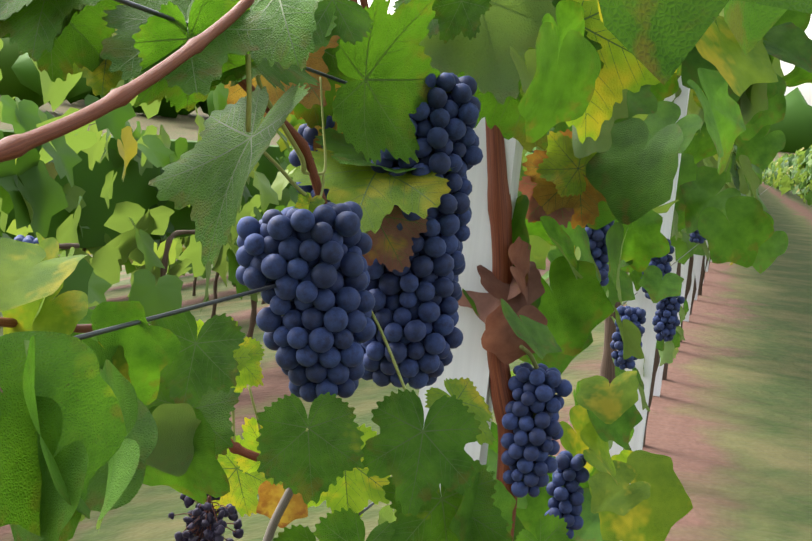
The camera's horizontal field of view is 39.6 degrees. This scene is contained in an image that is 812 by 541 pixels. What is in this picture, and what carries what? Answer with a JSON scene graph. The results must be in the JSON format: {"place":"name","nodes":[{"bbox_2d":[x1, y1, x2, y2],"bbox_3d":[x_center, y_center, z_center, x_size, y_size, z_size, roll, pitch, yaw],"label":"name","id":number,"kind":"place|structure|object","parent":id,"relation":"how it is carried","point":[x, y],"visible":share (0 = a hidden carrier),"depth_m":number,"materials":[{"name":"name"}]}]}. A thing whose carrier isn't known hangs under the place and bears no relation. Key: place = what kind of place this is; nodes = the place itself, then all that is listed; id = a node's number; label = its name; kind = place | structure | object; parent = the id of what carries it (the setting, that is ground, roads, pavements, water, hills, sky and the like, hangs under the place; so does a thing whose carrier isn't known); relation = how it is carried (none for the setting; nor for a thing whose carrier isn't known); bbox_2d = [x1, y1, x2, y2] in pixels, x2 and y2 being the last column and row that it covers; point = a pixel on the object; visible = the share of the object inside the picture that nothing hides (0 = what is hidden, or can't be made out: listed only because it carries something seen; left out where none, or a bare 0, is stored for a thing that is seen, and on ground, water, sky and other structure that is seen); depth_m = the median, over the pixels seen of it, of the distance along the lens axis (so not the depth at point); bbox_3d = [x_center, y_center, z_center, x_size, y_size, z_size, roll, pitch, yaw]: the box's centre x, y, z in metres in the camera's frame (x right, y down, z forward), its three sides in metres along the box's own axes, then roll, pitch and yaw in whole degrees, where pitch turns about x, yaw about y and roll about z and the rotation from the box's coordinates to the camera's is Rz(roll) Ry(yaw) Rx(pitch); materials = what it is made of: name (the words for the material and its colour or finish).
{"place":"outdoors","nodes":[
{"label":"outdoors","id":0,"kind":"place"},
{"bbox_2d":[0,0,517,540],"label":"vine canes","id":1,"kind":"object","parent":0,"point":[498,198],"visible":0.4,"depth_m":0.75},
{"bbox_2d":[231,54,545,441],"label":"leaf stalks","id":2,"kind":"object","parent":1,"relation":"attached to","point":[283,126],"visible":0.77,"depth_m":0.74,"materials":[{"name":"green plant"}]},
{"bbox_2d":[0,0,777,540],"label":"yellowing leaves","id":3,"kind":"object","parent":1,"relation":"attached to","point":[640,496],"visible":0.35,"depth_m":0.95,"materials":[{"name":"yellow plant"}]},
{"bbox_2d":[224,35,605,527],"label":"autumn leaves","id":4,"kind":"object","parent":1,"relation":"attached to","point":[550,200],"visible":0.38,"depth_m":0.89,"materials":[{"name":"orange plant"}]},
{"bbox_2d":[362,176,573,363],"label":"dried leaves","id":5,"kind":"object","parent":1,"relation":"attached to","point":[519,294],"visible":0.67,"depth_m":1.09,"materials":[{"name":"brown plant"}]},
{"bbox_2d":[0,95,811,540],"bbox_3d":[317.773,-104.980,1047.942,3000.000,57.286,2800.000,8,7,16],"label":"ground","id":6,"kind":"structure","parent":0,"point":[728,429],"depth_m":5.29,"materials":[{"name":"soil"}]},
{"bbox_2d":[59,230,710,445],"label":"vine trunks","id":7,"kind":"object","parent":6,"relation":"on","point":[607,369],"depth_m":6.13,"materials":[{"name":"brown plant"}]},
{"bbox_2d":[0,38,811,323],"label":"vine leaves","id":8,"kind":"object","parent":6,"relation":"on","point":[33,195],"visible":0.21,"depth_m":5.84,"materials":[{"name":"green plant"}]},
{"bbox_2d":[0,111,811,250],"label":"vine foliage","id":9,"kind":"object","parent":6,"relation":"on","point":[134,186],"depth_m":9.43,"materials":[{"name":"green plant"}]},
{"bbox_2d":[0,37,811,152],"bbox_3d":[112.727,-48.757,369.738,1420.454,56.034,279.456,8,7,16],"label":"distant treeline","id":10,"kind":"object","parent":6,"relation":"on","point":[20,80],"visible":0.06,"depth_m":371.67,"materials":[{"name":"green plant"}]},
{"bbox_2d":[74,0,800,515],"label":"trellis wires","id":11,"kind":"object","parent":6,"relation":"on","point":[166,314],"visible":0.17,"depth_m":0.58,"materials":[{"name":"metal"}]},
{"bbox_2d":[0,0,811,540],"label":"grape leaves","id":12,"kind":"object","parent":11,"relation":"attached to","point":[86,426],"visible":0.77,"depth_m":0.72,"materials":[{"name":"green plant"}]},
{"bbox_2d":[174,454,292,540],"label":"stem","id":13,"kind":"object","parent":12,"relation":"attached to","point":[283,503],"visible":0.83,"depth_m":0.79,"materials":[{"name":"plant"}]},
{"bbox_2d":[168,493,243,540],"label":"shriveled grapes","id":14,"kind":"object","parent":13,"relation":"hanging from","point":[216,532],"visible":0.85,"depth_m":0.73,"materials":[{"name":"food"}]},
{"bbox_2d":[14,73,705,538],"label":"grapes","id":15,"kind":"object","parent":12,"relation":"hanging from","point":[328,295],"visible":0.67,"depth_m":0.86,"materials":[{"name":"blue food"}]},
{"bbox_2d":[281,91,538,479],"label":"grape stems","id":16,"kind":"object","parent":12,"relation":"hanging from","point":[529,354],"visible":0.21,"depth_m":1.10,"materials":[{"name":"green plant"}]},
{"bbox_2d":[419,76,711,496],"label":"trellis posts","id":17,"kind":"object","parent":6,"relation":"on","point":[469,359],"visible":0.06,"depth_m":1.13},
{"bbox_2d":[357,0,811,105],"label":"sky","id":18,"kind":"structure","parent":0,"point":[805,89],"materials":[{"name":"white"}]}
]}

